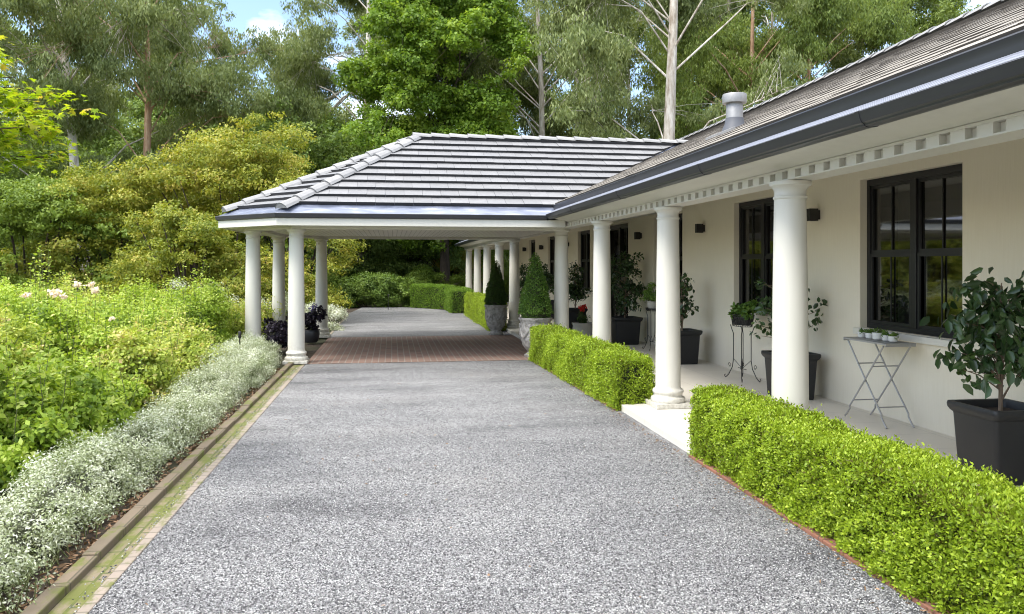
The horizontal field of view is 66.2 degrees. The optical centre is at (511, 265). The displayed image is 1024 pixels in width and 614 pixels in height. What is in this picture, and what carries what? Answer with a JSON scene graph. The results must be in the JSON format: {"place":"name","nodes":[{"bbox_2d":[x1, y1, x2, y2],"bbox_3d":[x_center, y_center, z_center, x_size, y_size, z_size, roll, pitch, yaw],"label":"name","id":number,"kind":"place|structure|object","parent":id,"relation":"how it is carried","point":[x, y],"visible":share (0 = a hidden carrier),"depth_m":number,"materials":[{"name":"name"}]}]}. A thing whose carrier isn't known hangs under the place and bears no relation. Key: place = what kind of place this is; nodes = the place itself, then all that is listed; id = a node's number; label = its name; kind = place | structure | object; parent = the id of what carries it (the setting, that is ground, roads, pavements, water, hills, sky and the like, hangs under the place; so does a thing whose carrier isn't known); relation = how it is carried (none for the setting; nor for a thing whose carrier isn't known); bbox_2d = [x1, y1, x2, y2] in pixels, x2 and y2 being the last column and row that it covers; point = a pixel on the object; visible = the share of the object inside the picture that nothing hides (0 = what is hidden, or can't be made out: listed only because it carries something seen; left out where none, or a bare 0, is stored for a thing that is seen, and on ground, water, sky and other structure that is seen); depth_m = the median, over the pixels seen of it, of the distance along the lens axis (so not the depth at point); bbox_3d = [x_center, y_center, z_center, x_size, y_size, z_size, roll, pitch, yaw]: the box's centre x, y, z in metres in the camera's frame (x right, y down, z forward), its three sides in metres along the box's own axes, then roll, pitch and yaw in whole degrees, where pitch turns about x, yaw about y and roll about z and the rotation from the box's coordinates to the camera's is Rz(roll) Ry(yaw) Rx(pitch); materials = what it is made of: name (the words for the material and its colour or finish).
{"place":"outdoors","nodes":[
{"label":"outdoors","id":0,"kind":"place"},
{"bbox_2d":[164,277,287,322],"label":"rose bush","id":1,"kind":"object","parent":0,"point":[181,284],"visible":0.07,"depth_m":19.34,"materials":[{"name":"green plant"}]},
{"bbox_2d":[0,276,508,613],"bbox_3d":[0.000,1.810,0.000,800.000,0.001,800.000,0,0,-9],"label":"ground","id":2,"kind":"structure","parent":0,"point":[311,349],"depth_m":5.84,"materials":[{"name":"brown soil"}]},
{"bbox_2d":[0,17,36,145],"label":"forest tree","id":3,"kind":"object","parent":2,"relation":"on","point":[15,25],"visible":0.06,"depth_m":51.27,"materials":[{"name":"green plant"}]},
{"bbox_2d":[0,227,44,276],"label":"maple shrub","id":4,"kind":"object","parent":2,"relation":"on","point":[7,243],"visible":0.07,"depth_m":26.21,"materials":[{"name":"green plant"}]},
{"bbox_2d":[0,288,67,381],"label":"rose bush","id":5,"kind":"object","parent":2,"relation":"on","point":[8,329],"visible":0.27,"depth_m":8.88,"materials":[{"name":"green plant"}]},
{"bbox_2d":[0,131,93,279],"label":"understory tree","id":6,"kind":"object","parent":2,"relation":"on","point":[28,169],"visible":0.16,"depth_m":34.06,"materials":[{"name":"green plant"}]},
{"bbox_2d":[0,243,100,345],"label":"rose bush","id":7,"kind":"object","parent":2,"relation":"on","point":[14,301],"visible":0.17,"depth_m":12.37,"materials":[{"name":"green plant"}]},
{"bbox_2d":[0,35,107,176],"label":"japanese maple","id":8,"kind":"object","parent":2,"relation":"on","point":[29,111],"visible":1,"depth_m":6.32,"materials":[{"name":"green plant"}]},
{"bbox_2d":[0,333,119,495],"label":"rose bush","id":9,"kind":"object","parent":2,"relation":"on","point":[33,413],"visible":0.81,"depth_m":6.57,"materials":[{"name":"green plant"}]},
{"bbox_2d":[0,133,124,298],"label":"understory tree","id":10,"kind":"object","parent":2,"relation":"on","point":[60,148],"visible":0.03,"depth_m":38.88,"materials":[{"name":"green plant"}]},
{"bbox_2d":[0,0,133,265],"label":"forest tree","id":11,"kind":"object","parent":2,"relation":"on","point":[27,58],"visible":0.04,"depth_m":53.83,"materials":[{"name":"green plant"}]},
{"bbox_2d":[9,253,128,380],"bbox_3d":[-5.417,0.831,9.639,1.724,2.043,1.922,0,0,-41],"label":"rose bush","id":12,"kind":"object","parent":2,"relation":"on","point":[69,323],"visible":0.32,"depth_m":9.50,"materials":[{"name":"green plant"}]},
{"bbox_2d":[17,271,126,324],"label":"rose bush","id":13,"kind":"object","parent":2,"relation":"on","point":[83,295],"visible":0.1,"depth_m":15.49,"materials":[{"name":"green plant"}]},
{"bbox_2d":[0,172,151,311],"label":"maple shrub","id":14,"kind":"object","parent":2,"relation":"on","point":[21,208],"visible":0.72,"depth_m":22.23,"materials":[{"name":"green plant"}]},
{"bbox_2d":[1,74,173,257],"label":"understory tree","id":15,"kind":"object","parent":2,"relation":"on","point":[130,132],"visible":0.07,"depth_m":42.97,"materials":[{"name":"green plant"}]},
{"bbox_2d":[26,347,151,443],"bbox_3d":[-4.196,1.329,7.601,1.456,1.033,1.481,0,0,-9],"label":"rose bush","id":16,"kind":"object","parent":2,"relation":"on","point":[121,401],"visible":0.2,"depth_m":7.54,"materials":[{"name":"green plant"}]},
{"bbox_2d":[60,136,139,276],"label":"understory tree","id":17,"kind":"object","parent":2,"relation":"on","point":[105,255],"visible":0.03,"depth_m":40.38,"materials":[{"name":"green plant"}]},
{"bbox_2d":[15,9,205,240],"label":"forest tree","id":18,"kind":"object","parent":2,"relation":"on","point":[96,75],"depth_m":50.36,"materials":[{"name":"green plant"}]},
{"bbox_2d":[0,158,239,305],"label":"maple shrub","id":19,"kind":"object","parent":2,"relation":"on","point":[99,184],"visible":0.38,"depth_m":23.27,"materials":[{"name":"green plant"}]},
{"bbox_2d":[63,284,181,337],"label":"rose bush","id":20,"kind":"object","parent":2,"relation":"on","point":[152,314],"visible":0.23,"depth_m":12.24,"materials":[{"name":"green plant"}]},
{"bbox_2d":[47,95,211,253],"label":"understory tree","id":21,"kind":"object","parent":2,"relation":"on","point":[156,111],"visible":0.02,"depth_m":46.21,"materials":[{"name":"green plant"}]},
{"bbox_2d":[68,317,192,409],"bbox_3d":[-4.740,1.244,9.560,1.534,1.184,1.564,0,0,-38],"label":"rose bush","id":22,"kind":"object","parent":2,"relation":"on","point":[129,347],"visible":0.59,"depth_m":9.33,"materials":[{"name":"green plant"}]},
{"bbox_2d":[0,0,264,289],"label":"gum tree","id":23,"kind":"object","parent":2,"relation":"on","point":[131,12],"visible":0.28,"depth_m":31.38,"materials":[{"name":"green plant"}]},
{"bbox_2d":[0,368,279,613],"bbox_3d":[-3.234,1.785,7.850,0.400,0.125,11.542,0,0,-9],"label":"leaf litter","id":24,"kind":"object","parent":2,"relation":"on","point":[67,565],"visible":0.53,"depth_m":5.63,"materials":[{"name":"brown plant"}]},
{"bbox_2d":[97,271,182,328],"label":"rose bush","id":25,"kind":"object","parent":2,"relation":"on","point":[149,294],"visible":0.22,"depth_m":15.83,"materials":[{"name":"green plant"}]},
{"bbox_2d":[0,328,284,613],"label":"silver border","id":26,"kind":"object","parent":2,"relation":"on","point":[71,498],"visible":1,"depth_m":5.94,"materials":[{"name":"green plant"}]},
{"bbox_2d":[0,0,301,159],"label":"gum tree","id":27,"kind":"object","parent":2,"relation":"on","point":[75,29],"visible":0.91,"depth_m":32.07,"materials":[{"name":"green plant"}]},
{"bbox_2d":[20,362,294,613],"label":"kerb","id":28,"kind":"structure","parent":2,"relation":"on","point":[47,601],"depth_m":5.34,"materials":[{"name":"beige concrete"}]},
{"bbox_2d":[87,0,237,153],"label":"forest tree","id":29,"kind":"object","parent":2,"relation":"on","point":[181,62],"visible":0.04,"depth_m":47.34,"materials":[{"name":"green plant"}]},
{"bbox_2d":[48,365,300,613],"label":"mossy channel","id":30,"kind":"object","parent":2,"relation":"on","point":[112,557],"visible":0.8,"depth_m":5.42,"materials":[{"name":"concrete"}]},
{"bbox_2d":[131,305,231,386],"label":"rose bush","id":31,"kind":"object","parent":2,"relation":"on","point":[193,349],"visible":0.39,"depth_m":11.34,"materials":[{"name":"green plant"}]},
{"bbox_2d":[94,198,271,305],"bbox_3d":[-8.963,-0.010,21.252,4.072,3.707,4.439,0,0,-44],"label":"maple shrub","id":32,"kind":"object","parent":2,"relation":"on","point":[194,231],"visible":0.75,"depth_m":20.76,"materials":[{"name":"green plant"}]},
{"bbox_2d":[159,255,241,353],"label":"rose bush","id":33,"kind":"object","parent":2,"relation":"on","point":[197,312],"visible":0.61,"depth_m":14.29,"materials":[{"name":"green plant"}]},
{"bbox_2d":[75,312,349,613],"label":"brick strip","id":34,"kind":"object","parent":2,"relation":"on","point":[96,597],"visible":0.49,"depth_m":5.45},
{"bbox_2d":[83,111,368,320],"bbox_3d":[-8.745,-1.438,24.957,8.440,6.691,8.235,0,0,-9],"label":"maple shrub","id":35,"kind":"object","parent":2,"relation":"on","point":[238,169],"visible":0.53,"depth_m":23.50,"materials":[{"name":"green plant"}]},
{"bbox_2d":[204,296,265,350],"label":"rose bush","id":36,"kind":"object","parent":2,"relation":"on","point":[239,326],"visible":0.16,"depth_m":15.41,"materials":[{"name":"green plant"}]},
{"bbox_2d":[158,103,339,289],"bbox_3d":[-12.492,-3.154,40.156,10.448,9.979,10.809,0,0,30],"label":"understory tree","id":37,"kind":"object","parent":2,"relation":"on","point":[317,167],"visible":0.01,"depth_m":37.15,"materials":[{"name":"green plant"}]},
{"bbox_2d":[228,293,285,340],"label":"rose bush","id":38,"kind":"object","parent":2,"relation":"on","point":[265,313],"visible":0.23,"depth_m":18.07,"materials":[{"name":"green plant"}]},
{"bbox_2d":[261,317,287,349],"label":"purple shrub","id":39,"kind":"object","parent":2,"relation":"on","point":[279,329],"visible":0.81,"depth_m":15.74,"materials":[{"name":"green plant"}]},
{"bbox_2d":[213,236,352,303],"bbox_3d":[-9.937,-0.345,32.844,5.878,4.375,5.509,0,0,37],"label":"maple shrub","id":40,"kind":"object","parent":2,"relation":"on","point":[334,277],"visible":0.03,"depth_m":32.53,"materials":[{"name":"green plant"}]},
{"bbox_2d":[228,150,350,317],"bbox_3d":[-7.469,-1.077,26.851,4.894,5.832,4.442,0,0,-9],"label":"maple shrub","id":41,"kind":"object","parent":2,"relation":"on","point":[301,169],"visible":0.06,"depth_m":26.32,"materials":[{"name":"green plant"}]},
{"bbox_2d":[207,80,380,277],"bbox_3d":[-9.633,-3.479,37.498,11.514,10.630,11.130,0,0,-9],"label":"understory tree","id":42,"kind":"object","parent":2,"relation":"on","point":[353,150],"visible":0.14,"depth_m":35.69,"materials":[{"name":"green plant"}]},
{"bbox_2d":[305,329,319,342],"bbox_3d":[-4.612,1.622,18.009,0.400,0.300,0.400,0,0,-9],"label":"glazed pot","id":43,"kind":"object","parent":2,"relation":"on","point":[311,336],"visible":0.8,"depth_m":17.85,"materials":[{"name":"grey ceramic"}]},
{"bbox_2d":[305,305,327,329],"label":"purple plant","id":44,"kind":"object","parent":43,"relation":"in","point":[312,316],"visible":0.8,"depth_m":17.97,"materials":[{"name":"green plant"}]},
{"bbox_2d":[305,300,348,331],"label":"silver shrub","id":45,"kind":"object","parent":2,"relation":"on","point":[335,312],"visible":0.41,"depth_m":21.68,"materials":[{"name":"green plant"}]},
{"bbox_2d":[264,20,434,282],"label":"gum tree","id":46,"kind":"object","parent":2,"relation":"on","point":[335,91],"visible":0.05,"depth_m":43.50,"materials":[{"name":"green plant"}]},
{"bbox_2d":[248,0,465,275],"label":"gum tree","id":47,"kind":"object","parent":2,"relation":"on","point":[315,36],"visible":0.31,"depth_m":39.75,"materials":[{"name":"green plant"}]},
{"bbox_2d":[292,108,423,285],"bbox_3d":[-8.426,-3.316,42.687,10.789,10.305,11.161,0,0,-22],"label":"understory tree","id":48,"kind":"object","parent":2,"relation":"on","point":[380,259],"visible":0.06,"depth_m":38.97,"materials":[{"name":"green plant"}]},
{"bbox_2d":[330,271,415,307],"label":"rounded shrub","id":49,"kind":"object","parent":2,"relation":"on","point":[365,289],"visible":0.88,"depth_m":33.05,"materials":[{"name":"green plant"}]},
{"bbox_2d":[332,239,482,294],"bbox_3d":[-6.154,-0.883,42.048,9.565,5.492,7.553,0,0,-9],"label":"spreading tree","id":50,"kind":"object","parent":2,"relation":"on","point":[386,268],"visible":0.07,"depth_m":39.50,"materials":[{"name":"green plant"}]},
{"bbox_2d":[325,4,512,123],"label":"forest tree","id":51,"kind":"object","parent":2,"relation":"on","point":[344,113],"visible":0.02,"depth_m":56.63,"materials":[{"name":"green plant"}]},
{"bbox_2d":[409,283,455,309],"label":"box hedge","id":52,"kind":"object","parent":2,"relation":"on","point":[428,295],"visible":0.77,"depth_m":32.12,"materials":[{"name":"green plant"}]},
{"bbox_2d":[385,239,482,287],"bbox_3d":[-3.668,-0.879,40.356,5.874,5.424,5.678,0,0,14],"label":"understory tree","id":53,"kind":"object","parent":2,"relation":"on","point":[455,260],"visible":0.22,"depth_m":38.92,"materials":[{"name":"green plant"}]},
{"bbox_2d":[331,0,540,284],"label":"sweetgum tree","id":54,"kind":"object","parent":2,"relation":"on","point":[400,65],"visible":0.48,"depth_m":36.10,"materials":[{"name":"green plant"}]},
{"bbox_2d":[401,264,482,294],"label":"shrub","id":55,"kind":"object","parent":2,"relation":"on","point":[420,276],"visible":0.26,"depth_m":36.42,"materials":[{"name":"green plant"}]},
{"bbox_2d":[215,132,687,364],"bbox_3d":[-0.807,-0.565,17.328,10.145,4.673,6.430,0,0,-9],"label":"carport","id":56,"kind":"object","parent":2,"relation":"on","point":[449,186],"visible":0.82,"depth_m":15.12,"materials":[{"name":"grey tile"}]},
{"bbox_2d":[432,241,482,285],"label":"weeping shrub","id":57,"kind":"object","parent":2,"relation":"on","point":[462,258],"visible":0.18,"depth_m":39.67,"materials":[{"name":"green plant"}]},
{"bbox_2d":[443,286,473,312],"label":"box hedge","id":58,"kind":"object","parent":2,"relation":"on","point":[454,302],"visible":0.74,"depth_m":29.03,"materials":[{"name":"green plant"}]},
{"bbox_2d":[394,6,586,287],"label":"forest tree","id":59,"kind":"object","parent":2,"relation":"on","point":[523,97],"depth_m":48.67,"materials":[{"name":"green plant"}]},
{"bbox_2d":[481,250,509,299],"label":"side shrub","id":60,"kind":"object","parent":2,"relation":"on","point":[506,278],"visible":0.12,"depth_m":40.57,"materials":[{"name":"green plant"}]},
{"bbox_2d":[433,0,652,136],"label":"gum tree","id":61,"kind":"object","parent":2,"relation":"on","point":[484,65],"visible":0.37,"depth_m":42.38,"materials":[{"name":"green plant"}]},
{"bbox_2d":[518,0,666,138],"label":"forest tree","id":62,"kind":"object","parent":2,"relation":"on","point":[640,55],"visible":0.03,"depth_m":45.81,"materials":[{"name":"green plant"}]},
{"bbox_2d":[544,1,717,138],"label":"forest tree","id":63,"kind":"object","parent":2,"relation":"on","point":[639,32],"visible":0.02,"depth_m":53.87,"materials":[{"name":"green plant"}]},
{"bbox_2d":[519,0,814,139],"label":"gum tree","id":64,"kind":"object","parent":2,"relation":"on","point":[580,32],"visible":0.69,"depth_m":32.91,"materials":[{"name":"green plant"}]},
{"bbox_2d":[620,0,761,138],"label":"forest tree","id":65,"kind":"object","parent":2,"relation":"on","point":[735,4],"visible":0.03,"depth_m":49.44,"materials":[{"name":"green plant"}]},
{"bbox_2d":[454,0,1023,437],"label":"house","id":66,"kind":"structure","parent":2,"relation":"on","point":[899,165],"depth_m":8.49,"materials":[{"name":"paint"}]},
{"bbox_2d":[581,230,589,293],"bbox_3d":[2.119,-0.096,22.759,0.205,1.823,1.570,0,0,-9],"label":"window","id":67,"kind":"structure","parent":66,"relation":"in","point":[585,235],"depth_m":22.86,"materials":[{"name":"black glass"}]},
{"bbox_2d":[610,223,627,315],"bbox_3d":[2.687,0.336,19.482,0.075,2.688,1.996,0,0,-9],"label":"door","id":68,"kind":"structure","parent":66,"relation":"in","point":[618,233],"depth_m":19.81,"materials":[{"name":"black paint"}]},
{"bbox_2d":[729,197,773,320],"bbox_3d":[3.777,-0.096,11.945,0.205,1.823,1.790,0,0,-9],"label":"window","id":69,"kind":"structure","parent":66,"relation":"in","point":[756,217],"depth_m":12.26,"materials":[{"name":"black glass"}]},
{"bbox_2d":[853,164,966,348],"bbox_3d":[4.305,-0.096,8.495,0.205,1.823,1.810,0,0,-9],"label":"window","id":70,"kind":"structure","parent":66,"relation":"in","point":[914,219],"depth_m":8.46,"materials":[{"name":"black glass"}]},
{"bbox_2d":[629,0,876,139],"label":"gum tree","id":71,"kind":"object","parent":2,"relation":"on","point":[828,15],"visible":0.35,"depth_m":39.17,"materials":[{"name":"green plant"}]},
{"bbox_2d":[719,0,828,110],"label":"forest tree","id":72,"kind":"object","parent":2,"relation":"on","point":[761,12],"visible":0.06,"depth_m":58.11,"materials":[{"name":"green plant"}]},
{"bbox_2d":[694,0,921,112],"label":"gum tree","id":73,"kind":"object","parent":2,"relation":"on","point":[885,23],"visible":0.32,"depth_m":41.58,"materials":[{"name":"green plant"}]},
{"bbox_2d":[764,0,955,86],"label":"forest tree","id":74,"kind":"object","parent":2,"relation":"on","point":[837,61],"visible":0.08,"depth_m":44.93,"materials":[{"name":"green plant"}]},
{"bbox_2d":[821,0,981,63],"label":"forest tree","id":75,"kind":"object","parent":2,"relation":"on","point":[941,11],"visible":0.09,"depth_m":47.71,"materials":[{"name":"green plant"}]},
{"bbox_2d":[308,335,528,363],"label":"brick paving","id":76,"kind":"structure","parent":0,"point":[411,349],"depth_m":16.52,"materials":[{"name":"brown brick"}]},
{"bbox_2d":[518,317,552,356],"bbox_3d":[0.456,1.392,15.245,0.666,0.760,0.666,0,0,-9],"label":"stone urn","id":77,"kind":"object","parent":76,"relation":"on","point":[525,324],"visible":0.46,"depth_m":15.02,"materials":[{"name":"stone"}]},
{"bbox_2d":[518,252,552,317],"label":"cone topiary","id":78,"kind":"object","parent":77,"relation":"in","point":[535,300],"visible":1,"depth_m":15.09,"materials":[{"name":"green plant"}]},
{"bbox_2d":[0,0,994,256],"label":"sky","id":79,"kind":"structure","parent":0,"point":[264,14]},
{"bbox_2d":[89,307,929,613],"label":"gravel drive","id":80,"kind":"structure","parent":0,"point":[393,321],"depth_m":5.96,"materials":[{"name":"grey gravel"}]},
{"bbox_2d":[463,291,507,331],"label":"box hedge","id":81,"kind":"object","parent":80,"relation":"on","point":[474,307],"visible":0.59,"depth_m":24.05,"materials":[{"name":"green plant"}]},
{"bbox_2d":[484,304,506,334],"bbox_3d":[-0.413,1.392,20.120,0.593,0.760,0.593,0,0,-9],"label":"stone urn","id":82,"kind":"object","parent":80,"relation":"on","point":[495,317],"visible":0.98,"depth_m":19.91,"materials":[{"name":"stone"}]},
{"bbox_2d":[484,260,507,304],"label":"cone topiary","id":83,"kind":"object","parent":82,"relation":"in","point":[495,294],"visible":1,"depth_m":19.98,"materials":[{"name":"green plant"}]},
{"bbox_2d":[69,362,928,613],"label":"loose gravel","id":84,"kind":"structure","parent":80,"relation":"on","point":[495,611],"depth_m":4.94,"materials":[{"name":"grey gravel"}]},
{"bbox_2d":[145,363,931,613],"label":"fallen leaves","id":85,"kind":"object","parent":80,"relation":"on","point":[488,574],"visible":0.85,"depth_m":5.93,"materials":[{"name":"brown plant"}]},
{"bbox_2d":[621,404,692,453],"bbox_3d":[1.647,1.751,8.472,0.272,0.098,2.350,0,0,-9],"label":"terrace step","id":86,"kind":"object","parent":80,"relation":"on","point":[672,431],"visible":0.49,"depth_m":8.45,"materials":[{"name":"concrete"}]},
{"bbox_2d":[537,363,950,613],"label":"hedge edging","id":87,"kind":"object","parent":80,"relation":"on","point":[829,544],"visible":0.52,"depth_m":5.13,"materials":[{"name":"brick"}]},
{"bbox_2d":[684,382,1023,613],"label":"box hedge","id":88,"kind":"object","parent":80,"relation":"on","point":[943,533],"visible":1,"depth_m":4.52,"materials":[{"name":"green plant"}]},
{"bbox_2d":[527,322,654,410],"bbox_3d":[1.058,1.404,12.172,0.886,0.781,5.396,0,0,-9],"label":"box hedge","id":89,"kind":"object","parent":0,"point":[615,375],"visible":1,"depth_m":10.60,"materials":[{"name":"green plant"}]},
{"bbox_2d":[504,302,1022,486],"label":"terrace","id":90,"kind":"structure","parent":0,"point":[702,372],"depth_m":9.18,"materials":[{"name":"concrete"}]},
{"bbox_2d":[569,308,587,328],"bbox_3d":[1.643,1.408,20.435,0.556,0.580,0.556,0,0,-9],"label":"planter","id":91,"kind":"object","parent":90,"relation":"on","point":[573,313],"visible":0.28,"depth_m":20.19,"materials":[{"name":"plastic"}]},
{"bbox_2d":[568,262,592,308],"bbox_3d":[1.636,0.534,20.408,0.986,1.333,0.772,0,0,-9],"label":"camellia","id":92,"kind":"object","parent":91,"relation":"on","point":[576,286],"visible":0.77,"depth_m":20.34,"materials":[{"name":"green plant"}]},
{"bbox_2d":[572,322,592,337],"bbox_3d":[1.525,1.466,16.900,0.480,0.465,0.480,0,0,-9],"label":"stone bowl","id":93,"kind":"object","parent":90,"relation":"on","point":[587,327],"visible":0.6,"depth_m":16.70,"materials":[{"name":"stone"}]},
{"bbox_2d":[611,316,642,344],"bbox_3d":[2.438,1.408,16.965,0.630,0.580,0.630,0,0,-9],"label":"planter","id":94,"kind":"object","parent":90,"relation":"on","point":[626,330],"visible":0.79,"depth_m":16.71,"materials":[{"name":"plastic"}]},
{"bbox_2d":[610,250,646,317],"bbox_3d":[2.442,0.437,16.977,0.943,1.526,0.807,0,0,24],"label":"camellia","id":95,"kind":"object","parent":94,"relation":"on","point":[625,267],"visible":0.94,"depth_m":16.91,"materials":[{"name":"green plant"}]},
{"bbox_2d":[680,328,702,364],"bbox_3d":[2.949,1.408,13.634,0.556,0.580,0.556,0,0,-9],"label":"planter","id":96,"kind":"object","parent":90,"relation":"on","point":[689,341],"visible":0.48,"depth_m":13.41,"materials":[{"name":"plastic"}]},
{"bbox_2d":[680,273,698,330],"bbox_3d":[2.957,0.662,13.613,0.583,1.076,0.504,0,0,-21],"label":"camellia","id":97,"kind":"object","parent":96,"relation":"on","point":[684,294],"visible":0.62,"depth_m":13.60,"materials":[{"name":"green plant"}]},
{"bbox_2d":[724,314,760,381],"bbox_3d":[3.402,1.207,11.599,0.298,0.969,0.622,0,0,-9],"label":"plant stand","id":98,"kind":"object","parent":90,"relation":"on","point":[738,320],"visible":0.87,"depth_m":11.47,"materials":[{"name":"black metal"}]},
{"bbox_2d":[727,299,762,319],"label":"basket plant","id":99,"kind":"object","parent":98,"relation":"on","point":[745,311],"visible":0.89,"depth_m":11.40,"materials":[{"name":"green plant"}]},
{"bbox_2d":[761,350,820,399],"bbox_3d":[3.575,1.408,10.078,0.556,0.580,0.556,0,0,-9],"label":"planter","id":100,"kind":"object","parent":90,"relation":"on","point":[814,358],"visible":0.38,"depth_m":9.89,"materials":[{"name":"plastic"}]},
{"bbox_2d":[749,279,827,338],"bbox_3d":[3.541,0.653,10.046,0.940,1.095,0.605,0,0,-9],"label":"camellia","id":101,"kind":"object","parent":100,"relation":"on","point":[765,303],"visible":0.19,"depth_m":10.02,"materials":[{"name":"green plant"}]},
{"bbox_2d":[843,337,915,428],"bbox_3d":[3.975,1.255,8.521,0.352,0.890,0.770,0,0,-9],"label":"folding table","id":102,"kind":"object","parent":90,"relation":"on","point":[892,344],"visible":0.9,"depth_m":8.42,"materials":[{"name":"grey metal"}]},
{"bbox_2d":[947,398,1023,485],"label":"planter","id":103,"kind":"object","parent":90,"relation":"on","point":[988,433],"visible":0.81,"depth_m":6.09,"materials":[{"name":"plastic"}]},
{"bbox_2d":[919,267,1023,410],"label":"camellia","id":104,"kind":"object","parent":103,"relation":"on","point":[991,329],"visible":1,"depth_m":6.15,"materials":[{"name":"green plant"}]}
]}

